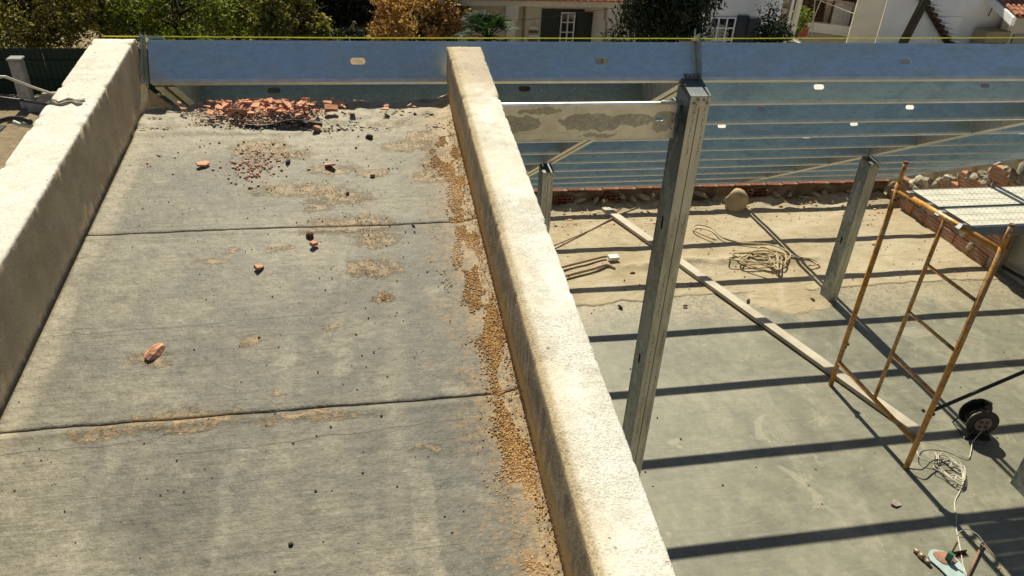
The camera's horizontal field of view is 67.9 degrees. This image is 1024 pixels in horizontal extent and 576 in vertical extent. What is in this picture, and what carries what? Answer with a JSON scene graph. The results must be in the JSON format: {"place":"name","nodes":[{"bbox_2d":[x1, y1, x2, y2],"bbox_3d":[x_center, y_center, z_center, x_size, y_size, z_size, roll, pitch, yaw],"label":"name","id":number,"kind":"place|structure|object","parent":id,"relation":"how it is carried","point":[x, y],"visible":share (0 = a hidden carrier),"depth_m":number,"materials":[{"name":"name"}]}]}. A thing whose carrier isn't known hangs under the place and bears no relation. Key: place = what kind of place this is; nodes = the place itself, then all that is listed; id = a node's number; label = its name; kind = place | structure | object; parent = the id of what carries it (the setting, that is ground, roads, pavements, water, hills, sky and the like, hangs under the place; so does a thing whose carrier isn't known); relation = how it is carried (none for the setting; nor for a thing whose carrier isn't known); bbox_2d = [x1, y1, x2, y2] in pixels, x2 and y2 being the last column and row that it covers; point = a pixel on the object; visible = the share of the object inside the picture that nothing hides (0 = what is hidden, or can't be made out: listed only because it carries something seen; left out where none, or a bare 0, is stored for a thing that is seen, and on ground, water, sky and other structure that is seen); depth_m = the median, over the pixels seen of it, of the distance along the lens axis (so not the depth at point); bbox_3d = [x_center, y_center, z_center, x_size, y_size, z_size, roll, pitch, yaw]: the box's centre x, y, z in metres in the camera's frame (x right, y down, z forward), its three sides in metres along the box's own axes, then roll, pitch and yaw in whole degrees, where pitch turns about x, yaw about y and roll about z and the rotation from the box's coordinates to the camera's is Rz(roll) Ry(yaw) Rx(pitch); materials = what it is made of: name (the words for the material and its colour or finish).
{"place":"outdoors","nodes":[
{"label":"outdoors","id":0,"kind":"place"},
{"bbox_2d":[6,56,35,108],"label":"gate pillar","id":1,"kind":"structure","parent":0,"point":[18,69],"depth_m":20.34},
{"bbox_2d":[27,92,55,111],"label":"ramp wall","id":2,"kind":"structure","parent":0,"point":[43,97],"depth_m":20.46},
{"bbox_2d":[0,0,822,168],"bbox_3d":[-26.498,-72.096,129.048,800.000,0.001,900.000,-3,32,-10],"label":"ground","id":3,"kind":"structure","parent":0,"point":[11,136],"depth_m":21.20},
{"bbox_2d":[0,0,139,47],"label":"olive tree","id":4,"kind":"object","parent":3,"relation":"on","point":[25,26],"visible":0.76,"depth_m":22.62,"materials":[{"name":"green plant"}]},
{"bbox_2d":[0,48,160,94],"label":"corrugated fence","id":5,"kind":"object","parent":3,"relation":"on","point":[60,63],"visible":0.27,"depth_m":21.21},
{"bbox_2d":[27,0,173,47],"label":"olive tree","id":6,"kind":"object","parent":3,"relation":"on","point":[74,5],"visible":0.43,"depth_m":23.24,"materials":[{"name":"green plant"}]},
{"bbox_2d":[148,89,171,108],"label":"side wall","id":7,"kind":"structure","parent":3,"relation":"on","point":[154,99],"depth_m":3.68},
{"bbox_2d":[0,39,151,418],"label":"parapet wall","id":8,"kind":"structure","parent":7,"relation":"on","point":[58,172],"depth_m":2.58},
{"bbox_2d":[0,116,32,124],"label":"cable","id":9,"kind":"object","parent":8,"relation":"attached to","point":[17,118],"depth_m":2.81,"materials":[{"name":"black plastic"}]},
{"bbox_2d":[0,96,47,105],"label":"cable","id":10,"kind":"object","parent":8,"relation":"attached to","point":[22,100],"depth_m":2.81,"materials":[{"name":"black plastic"}]},
{"bbox_2d":[0,75,53,94],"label":"cable","id":11,"kind":"object","parent":8,"relation":"attached to","point":[25,84],"depth_m":2.83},
{"bbox_2d":[139,33,165,86],"bbox_3d":[-1.650,-1.050,3.512,0.098,0.227,0.080,-3,2,-10],"label":"end bracket","id":12,"kind":"object","parent":8,"relation":"attached to","point":[144,64],"visible":0.89,"depth_m":3.49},
{"bbox_2d":[155,85,200,106],"bbox_3d":[-2.187,-1.155,6.636,0.095,0.196,6.159,-3,3,-10],"label":"steel rafter","id":13,"kind":"object","parent":7,"relation":"attached to","point":[185,94],"visible":0.2,"depth_m":3.83,"materials":[{"name":"metal"}]},
{"bbox_2d":[200,83,643,107],"bbox_3d":[-0.500,-1.132,4.357,2.611,0.196,0.056,-3,3,-10],"label":"steel purlin","id":14,"kind":"object","parent":13,"relation":"attached to","point":[572,92],"visible":0.42,"depth_m":4.32,"materials":[{"name":"metal"}]},
{"bbox_2d":[521,155,542,164],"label":"steel purlin","id":15,"kind":"object","parent":13,"relation":"attached to","point":[531,159],"visible":0.02,"depth_m":7.31,"materials":[{"name":"metal"}]},
{"bbox_2d":[517,142,559,154],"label":"steel purlin","id":16,"kind":"object","parent":13,"relation":"attached to","point":[537,148],"visible":0.06,"depth_m":6.60,"materials":[{"name":"metal"}]},
{"bbox_2d":[516,140,581,142],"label":"steel purlin","id":17,"kind":"object","parent":13,"relation":"attached to","point":[548,141],"visible":0.04,"depth_m":5.91,"materials":[{"name":"metal"}]},
{"bbox_2d":[0,94,564,575],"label":"concrete roof","id":18,"kind":"structure","parent":7,"relation":"attached to","point":[96,402],"depth_m":2.18,"materials":[{"name":"concrete"}]},
{"bbox_2d":[144,343,164,360],"bbox_3d":[-1.051,0.184,2.231,0.040,0.021,0.074,11,38,12],"label":"brick fragment","id":19,"kind":"object","parent":18,"relation":"on","point":[155,351],"visible":1,"depth_m":2.22,"materials":[{"name":"brick"}]},
{"bbox_2d":[13,122,497,574],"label":"roof grit","id":20,"kind":"object","parent":18,"relation":"on","point":[381,415],"visible":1,"depth_m":2.51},
{"bbox_2d":[146,98,388,188],"bbox_3d":[-1.001,-0.644,3.285,1.120,0.133,0.765,-3,32,-10],"label":"terracotta rubble","id":21,"kind":"object","parent":18,"relation":"on","point":[259,121],"visible":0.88,"depth_m":3.39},
{"bbox_2d":[244,119,321,125],"bbox_3d":[-1.029,-0.757,3.422,0.340,0.028,0.074,-3,32,-10],"label":"roofing scrap","id":22,"kind":"object","parent":18,"relation":"on","point":[279,121],"visible":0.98,"depth_m":3.41,"materials":[{"name":"black plastic"}]},
{"bbox_2d":[140,94,448,131],"bbox_3d":[-0.975,-0.810,3.505,1.349,0.076,0.337,-3,32,-10],"label":"mortar rubble","id":23,"kind":"object","parent":18,"relation":"on","point":[206,109],"visible":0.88,"depth_m":3.46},
{"bbox_2d":[230,133,449,301],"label":"sand grains","id":24,"kind":"object","parent":18,"relation":"on","point":[384,295],"visible":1,"depth_m":2.98},
{"bbox_2d":[420,109,566,575],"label":"ochre grains","id":25,"kind":"object","parent":18,"relation":"on","point":[494,329],"visible":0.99,"depth_m":2.32},
{"bbox_2d":[72,0,267,47],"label":"leafy tree","id":26,"kind":"object","parent":3,"relation":"on","point":[125,20],"visible":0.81,"depth_m":22.58,"materials":[{"name":"green plant"}]},
{"bbox_2d":[190,0,260,39],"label":"leafy tree","id":27,"kind":"object","parent":3,"relation":"on","point":[244,33],"visible":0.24,"depth_m":24.52,"materials":[{"name":"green plant"}]},
{"bbox_2d":[227,0,342,40],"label":"citrus tree","id":28,"kind":"object","parent":3,"relation":"on","point":[272,20],"visible":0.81,"depth_m":22.99,"materials":[{"name":"green plant"}]},
{"bbox_2d":[159,0,424,28],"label":"hedge","id":29,"kind":"object","parent":3,"relation":"on","point":[348,12],"visible":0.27,"depth_m":30.04,"materials":[{"name":"green plant"}]},
{"bbox_2d":[286,27,378,40],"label":"shrubs","id":30,"kind":"object","parent":3,"relation":"on","point":[346,33],"visible":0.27,"depth_m":27.64,"materials":[{"name":"green plant"}]},
{"bbox_2d":[364,0,475,40],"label":"dry bush","id":31,"kind":"object","parent":3,"relation":"on","point":[392,24],"visible":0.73,"depth_m":22.51,"materials":[{"name":"orange plant"}]},
{"bbox_2d":[410,1,471,40],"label":"dry bush","id":32,"kind":"object","parent":3,"relation":"on","point":[432,17],"visible":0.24,"depth_m":23.39,"materials":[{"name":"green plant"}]},
{"bbox_2d":[452,8,523,41],"bbox_3d":[-0.753,-6.694,22.017,2.206,2.929,2.142,-3,32,-10],"label":"fan palm","id":33,"kind":"object","parent":3,"relation":"on","point":[481,22],"visible":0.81,"depth_m":21.61,"materials":[{"name":"green plant"}]},
{"bbox_2d":[430,0,662,63],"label":"cream house","id":34,"kind":"structure","parent":3,"relation":"on","point":[592,24],"depth_m":24.26,"materials":[{"name":"paint"}]},
{"bbox_2d":[559,12,575,41],"bbox_3d":[1.734,-7.886,24.737,0.500,2.100,0.055,-3,32,-10],"label":"window","id":35,"kind":"structure","parent":34,"relation":"in","point":[567,22],"depth_m":24.43,"materials":[{"name":"white"}]},
{"bbox_2d":[601,21,623,59],"bbox_3d":[3.057,-7.055,23.510,0.812,2.350,0.742,14,33,17],"label":"garden shrub","id":36,"kind":"object","parent":3,"relation":"on","point":[613,35],"visible":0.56,"depth_m":23.14,"materials":[{"name":"green plant"}]},
{"bbox_2d":[600,0,727,41],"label":"mango tree","id":37,"kind":"object","parent":3,"relation":"on","point":[646,18],"visible":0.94,"depth_m":19.59,"materials":[{"name":"green plant"}]},
{"bbox_2d":[782,0,802,42],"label":"yard post","id":38,"kind":"object","parent":3,"relation":"on","point":[797,12],"visible":0.33,"depth_m":26.06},
{"bbox_2d":[787,5,814,39],"bbox_3d":[10.670,-9.599,28.569,1.049,2.123,1.106,13,33,15],"label":"garden shrub","id":39,"kind":"object","parent":3,"relation":"on","point":[804,17],"visible":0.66,"depth_m":28.16,"materials":[{"name":"green plant"}]},
{"bbox_2d":[846,0,886,42],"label":"corner wall","id":40,"kind":"structure","parent":3,"relation":"on","point":[866,18],"depth_m":28.06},
{"bbox_2d":[898,0,929,42],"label":"leaning pole","id":41,"kind":"object","parent":3,"relation":"on","point":[918,13],"visible":0.44,"depth_m":26.45,"materials":[{"name":"brown wood"}]},
{"bbox_2d":[875,0,1003,63],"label":"grey house","id":42,"kind":"structure","parent":3,"relation":"on","point":[967,18],"depth_m":28.24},
{"bbox_2d":[919,0,960,43],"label":"outside stair","id":43,"kind":"object","parent":42,"relation":"attached to","point":[939,24],"visible":0.76,"depth_m":27.92,"materials":[{"name":"white paint"}]},
{"bbox_2d":[985,0,1023,25],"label":"tiled roof","id":44,"kind":"structure","parent":42,"relation":"attached to","point":[1009,12],"depth_m":26.54,"materials":[{"name":"paint"}]},
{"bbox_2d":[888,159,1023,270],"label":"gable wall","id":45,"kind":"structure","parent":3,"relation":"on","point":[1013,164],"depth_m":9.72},
{"bbox_2d":[971,28,1010,43],"bbox_3d":[17.907,-8.941,28.674,1.000,1.550,0.630,-3,32,-10],"label":"porch box","id":46,"kind":"object","parent":3,"relation":"on","point":[989,32],"visible":0.36,"depth_m":28.20,"materials":[{"name":"brown wood"}]},
{"bbox_2d":[1000,18,1023,43],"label":"porch wall","id":47,"kind":"structure","parent":3,"relation":"on","point":[1017,27],"depth_m":28.27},
{"bbox_2d":[665,0,782,42],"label":"white house","id":48,"kind":"structure","parent":0,"point":[736,19],"depth_m":24.79,"materials":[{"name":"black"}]},
{"bbox_2d":[706,17,736,42],"bbox_3d":[6.817,-7.881,25.209,0.910,2.120,0.045,-3,32,-10],"label":"window","id":49,"kind":"structure","parent":48,"relation":"in","point":[725,27],"depth_m":24.84,"materials":[{"name":"white"}]},
{"bbox_2d":[549,191,1005,306],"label":"dirt floor","id":50,"kind":"structure","parent":0,"point":[909,234],"depth_m":9.75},
{"bbox_2d":[561,255,606,267],"bbox_3d":[0.618,-0.252,9.006,1.235,0.033,0.047,-14,36,-26],"label":"cable conduit","id":51,"kind":"object","parent":50,"relation":"on","point":[582,261],"visible":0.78,"depth_m":9.12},
{"bbox_2d":[565,263,614,276],"bbox_3d":[0.660,-0.138,8.854,1.263,0.060,0.117,-13,35,-25],"label":"cable conduit","id":52,"kind":"object","parent":50,"relation":"on","point":[590,269],"visible":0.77,"depth_m":8.98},
{"bbox_2d":[554,201,658,245],"bbox_3d":[1.252,-0.877,10.095,2.140,0.065,0.119,-24,41,-37],"label":"straw cord","id":53,"kind":"object","parent":50,"relation":"on","point":[597,226],"visible":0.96,"depth_m":9.97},
{"bbox_2d":[550,198,882,264],"bbox_3d":[2.732,-0.678,9.929,5.518,0.077,1.981,-3,32,-10],"label":"wall rubble","id":54,"kind":"object","parent":50,"relation":"on","point":[595,213],"depth_m":10.43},
{"bbox_2d":[724,188,748,211],"bbox_3d":[3.128,-1.209,10.654,0.375,0.403,0.295,-13,41,-24],"label":"boulder","id":55,"kind":"object","parent":50,"relation":"on","point":[736,199],"visible":0.91,"depth_m":10.54,"materials":[{"name":"stone"}]},
{"bbox_2d":[692,224,819,273],"bbox_3d":[2.952,-0.463,9.508,1.648,0.075,0.812,20,35,26],"label":"rope","id":56,"kind":"object","parent":50,"relation":"on","point":[758,252],"visible":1,"depth_m":9.40,"materials":[{"name":"fabric"}]},
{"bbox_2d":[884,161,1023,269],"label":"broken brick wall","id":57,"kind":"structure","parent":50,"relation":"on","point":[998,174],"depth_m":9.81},
{"bbox_2d":[777,0,790,42],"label":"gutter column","id":58,"kind":"structure","parent":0,"point":[785,6],"depth_m":25.39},
{"bbox_2d":[577,271,1023,575],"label":"concrete floor","id":59,"kind":"structure","parent":0,"point":[737,413],"depth_m":6.75,"materials":[{"name":"concrete"}]},
{"bbox_2d":[537,163,553,232],"bbox_3d":[0.295,-0.439,7.754,0.112,1.710,0.193,-3,32,-10],"label":"steel post","id":60,"kind":"object","parent":59,"relation":"on","point":[545,185],"visible":0.37,"depth_m":7.37,"materials":[{"name":"metal"}]},
{"bbox_2d":[527,83,679,176],"bbox_3d":[0.394,-1.291,7.090,0.104,0.196,6.159,-3,3,-10],"label":"steel rafter","id":61,"kind":"object","parent":60,"relation":"on","point":[659,91],"visible":0.23,"depth_m":4.57,"materials":[{"name":"metal"}]},
{"bbox_2d":[532,179,740,189],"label":"steel purlin","id":62,"kind":"object","parent":61,"relation":"attached to","point":[634,184],"visible":0.19,"depth_m":10.40,"materials":[{"name":"metal"}]},
{"bbox_2d":[530,173,765,184],"bbox_3d":[1.681,-1.464,9.727,3.354,0.196,0.055,-3,3,-10],"label":"steel purlin","id":63,"kind":"object","parent":61,"relation":"attached to","point":[646,178],"visible":0.16,"depth_m":9.69,"materials":[{"name":"metal"}]},
{"bbox_2d":[529,166,794,178],"bbox_3d":[1.804,-1.439,9.037,3.354,0.196,0.055,-3,3,-10],"label":"steel purlin","id":64,"kind":"object","parent":61,"relation":"attached to","point":[651,172],"visible":0.23,"depth_m":8.99,"materials":[{"name":"metal"}]},
{"bbox_2d":[552,157,827,171],"bbox_3d":[1.927,-1.415,8.346,3.354,0.196,0.055,-3,3,-10],"label":"steel purlin","id":65,"kind":"object","parent":61,"relation":"attached to","point":[701,164],"visible":0.3,"depth_m":8.36,"materials":[{"name":"metal"}]},
{"bbox_2d":[554,138,867,163],"bbox_3d":[2.050,-1.390,7.655,3.354,0.196,0.056,-3,3,-10],"label":"steel purlin","id":66,"kind":"object","parent":61,"relation":"attached to","point":[707,155],"visible":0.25,"depth_m":7.66,"materials":[{"name":"metal"}]},
{"bbox_2d":[572,136,914,153],"bbox_3d":[2.173,-1.365,6.964,3.354,0.196,0.056,-3,3,-10],"label":"steel purlin","id":67,"kind":"object","parent":61,"relation":"attached to","point":[742,144],"visible":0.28,"depth_m":6.96,"materials":[{"name":"metal"}]},
{"bbox_2d":[594,121,970,141],"bbox_3d":[2.296,-1.341,6.274,3.354,0.196,0.056,-3,3,-10],"label":"steel purlin","id":68,"kind":"object","parent":61,"relation":"attached to","point":[763,131],"visible":0.47,"depth_m":6.32,"materials":[{"name":"metal"}]},
{"bbox_2d":[655,102,1023,124],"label":"steel purlin","id":69,"kind":"object","parent":61,"relation":"attached to","point":[798,114],"visible":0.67,"depth_m":5.59,"materials":[{"name":"metal"}]},
{"bbox_2d":[668,81,1023,105],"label":"steel purlin","id":70,"kind":"object","parent":61,"relation":"attached to","point":[769,93],"visible":0.63,"depth_m":4.82,"materials":[{"name":"metal"}]},
{"bbox_2d":[622,73,711,475],"bbox_3d":[0.863,0.393,4.789,0.113,3.445,0.202,-3,32,-10],"label":"steel post","id":71,"kind":"object","parent":59,"relation":"on","point":[693,96],"visible":0.69,"depth_m":4.37,"materials":[{"name":"metal"}]},
{"bbox_2d":[147,40,694,85],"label":"ridge beam","id":72,"kind":"structure","parent":71,"relation":"on","point":[229,62],"depth_m":3.69,"materials":[{"name":"metal"}]},
{"bbox_2d":[102,36,1023,38],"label":"string line","id":73,"kind":"object","parent":72,"relation":"attached to","point":[558,38],"visible":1,"depth_m":3.80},
{"bbox_2d":[502,97,682,140],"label":"tie beam","id":74,"kind":"structure","parent":71,"relation":"attached to","point":[540,121],"depth_m":3.92,"materials":[{"name":"metal"}]},
{"bbox_2d":[701,42,1023,82],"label":"ridge beam","id":75,"kind":"structure","parent":71,"relation":"on","point":[726,62],"depth_m":4.12,"materials":[{"name":"metal"}]},
{"bbox_2d":[679,29,712,78],"bbox_3d":[0.952,-1.218,3.958,0.185,0.264,0.110,-3,3,-10],"label":"ridge gusset","id":76,"kind":"object","parent":75,"relation":"attached to","point":[698,59],"visible":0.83,"depth_m":3.93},
{"bbox_2d":[534,179,889,204],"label":"eaves wall","id":77,"kind":"structure","parent":59,"relation":"on","point":[715,192],"depth_m":10.82,"materials":[{"name":"brick"}]},
{"bbox_2d":[602,206,919,435],"bbox_3d":[2.463,0.102,8.627,0.115,0.045,4.958,-14,36,-25],"label":"screed board","id":78,"kind":"object","parent":59,"relation":"on","point":[845,380],"visible":0.76,"depth_m":8.08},
{"bbox_2d":[558,206,1005,538],"bbox_3d":[3.112,0.460,8.153,5.505,0.036,5.956,-3,32,-10],"label":"floor grit","id":79,"kind":"object","parent":59,"relation":"on","point":[770,286],"visible":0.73,"depth_m":9.18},
{"bbox_2d":[747,287,831,314],"bbox_3d":[3.133,0.161,8.678,1.150,0.047,0.670,-3,32,-10],"label":"sand patch","id":80,"kind":"object","parent":59,"relation":"on","point":[791,301],"visible":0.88,"depth_m":8.67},
{"bbox_2d":[820,156,880,301],"bbox_3d":[3.698,-0.617,8.351,0.112,1.710,0.196,-3,32,-10],"label":"steel post","id":81,"kind":"object","parent":59,"relation":"on","point":[861,191],"visible":1,"depth_m":8.27,"materials":[{"name":"metal"}]},
{"bbox_2d":[741,120,1023,182],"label":"steel rafter","id":82,"kind":"object","parent":81,"relation":"on","point":[979,127],"visible":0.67,"depth_m":7.18,"materials":[{"name":"metal"}]},
{"bbox_2d":[749,173,924,182],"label":"steel purlin","id":83,"kind":"object","parent":82,"relation":"attached to","point":[827,178],"visible":0.21,"depth_m":10.90,"materials":[{"name":"metal"}]},
{"bbox_2d":[773,167,965,177],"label":"steel purlin","id":84,"kind":"object","parent":82,"relation":"attached to","point":[854,172],"visible":0.25,"depth_m":10.22,"materials":[{"name":"metal"}]},
{"bbox_2d":[802,160,1012,171],"bbox_3d":[5.186,-1.617,9.632,3.298,0.196,0.055,-3,3,-10],"label":"steel purlin","id":85,"kind":"object","parent":82,"relation":"attached to","point":[843,167],"visible":0.21,"depth_m":9.60,"materials":[{"name":"metal"}]},
{"bbox_2d":[835,145,1023,164],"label":"steel purlin","id":86,"kind":"object","parent":82,"relation":"attached to","point":[950,157],"visible":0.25,"depth_m":8.88,"materials":[{"name":"metal"}]},
{"bbox_2d":[877,134,1023,155],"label":"steel purlin","id":87,"kind":"object","parent":82,"relation":"attached to","point":[965,149],"visible":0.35,"depth_m":8.12,"materials":[{"name":"metal"}]},
{"bbox_2d":[925,134,1023,145],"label":"steel purlin","id":88,"kind":"object","parent":82,"relation":"attached to","point":[991,139],"visible":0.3,"depth_m":7.37,"materials":[{"name":"metal"}]},
{"bbox_2d":[982,125,1023,133],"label":"steel purlin","id":89,"kind":"object","parent":82,"relation":"attached to","point":[1016,130],"visible":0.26,"depth_m":6.62,"materials":[{"name":"metal"}]},
{"bbox_2d":[828,161,1015,469],"bbox_3d":[3.276,0.252,6.316,0.085,2.318,1.175,-4,32,-12],"label":"scaffold","id":90,"kind":"object","parent":59,"relation":"on","point":[983,290],"visible":1,"depth_m":6.17,"materials":[{"name":"orange paint"}]},
{"bbox_2d":[901,186,1023,211],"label":"scaffold plank","id":91,"kind":"object","parent":90,"relation":"attached to","point":[940,199],"visible":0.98,"depth_m":6.20,"materials":[{"name":"metal"}]},
{"bbox_2d":[933,205,1023,234],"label":"scaffold plank","id":92,"kind":"object","parent":90,"relation":"attached to","point":[993,220],"visible":0.96,"depth_m":5.81,"materials":[{"name":"metal"}]},
{"bbox_2d":[934,370,1023,411],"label":"diagonal brace","id":93,"kind":"object","parent":90,"relation":"attached to","point":[982,389],"visible":1,"depth_m":6.13,"materials":[{"name":"black metal"}]},
{"bbox_2d":[928,549,965,575],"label":"plaster trowel","id":94,"kind":"object","parent":59,"relation":"on","point":[954,567],"visible":0.93,"depth_m":5.59,"materials":[{"name":"blue paint"}]},
{"bbox_2d":[917,431,981,575],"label":"extension cable","id":95,"kind":"object","parent":59,"relation":"on","point":[953,467],"visible":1,"depth_m":6.43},
{"bbox_2d":[952,398,999,440],"bbox_3d":[4.177,1.151,6.806,0.283,0.359,0.233,4,32,1],"label":"cable reel","id":96,"kind":"object","parent":59,"relation":"on","point":[977,416],"visible":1,"depth_m":6.78,"materials":[{"name":"black plastic"}]},
{"bbox_2d":[1002,233,1023,285],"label":"rendered wall","id":97,"kind":"structure","parent":59,"relation":"on","point":[1015,261],"depth_m":9.31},
{"bbox_2d":[1010,458,1023,496],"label":"steel post","id":98,"kind":"object","parent":59,"relation":"on","point":[1017,482],"visible":1,"depth_m":6.26,"materials":[{"name":"metal"}]},
{"bbox_2d":[785,22,849,42],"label":"yard ground","id":99,"kind":"structure","parent":0,"point":[819,35],"depth_m":32.49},
{"bbox_2d":[790,19,849,35],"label":"yard wall","id":100,"kind":"structure","parent":99,"relation":"on","point":[832,29],"depth_m":33.17,"materials":[{"name":"white paint"}]},
{"bbox_2d":[788,0,856,22],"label":"open shed","id":101,"kind":"structure","parent":99,"relation":"on","point":[820,10],"depth_m":36.17,"materials":[{"name":"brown wood"}]},
{"bbox_2d":[823,0,832,22],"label":"plank","id":102,"kind":"object","parent":99,"relation":"on","point":[827,12],"depth_m":33.92,"materials":[{"name":"brown wood"}]},
{"bbox_2d":[830,0,853,25],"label":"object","id":103,"kind":"object","parent":99,"relation":"on","point":[839,16],"visible":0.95,"depth_m":33.12,"materials":[{"name":"brown wood"}]},
{"bbox_2d":[718,83,989,127],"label":"courtyard paving","id":104,"kind":"structure","parent":0,"point":[821,86],"depth_m":24.61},
{"bbox_2d":[756,0,783,25],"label":"garden shrub","id":105,"kind":"object","parent":104,"relation":"on","point":[769,12],"visible":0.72,"depth_m":24.21,"materials":[{"name":"green plant"}]},
{"bbox_2d":[746,14,797,42],"bbox_3d":[8.059,-7.261,23.998,1.507,2.655,1.348,-3,32,-10],"label":"garden shrub","id":106,"kind":"object","parent":104,"relation":"on","point":[775,31],"visible":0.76,"depth_m":23.51,"materials":[{"name":"green plant"}]},
{"bbox_3d":[0.239,2.262,2.033,0.140,3.083,6.150,-3,32,-10],"label":"stair wall","id":107,"kind":"object","parent":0,"visible":0},
{"bbox_2d":[446,47,675,575],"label":"parapet wall","id":108,"kind":"structure","parent":107,"relation":"on","point":[603,520],"depth_m":1.96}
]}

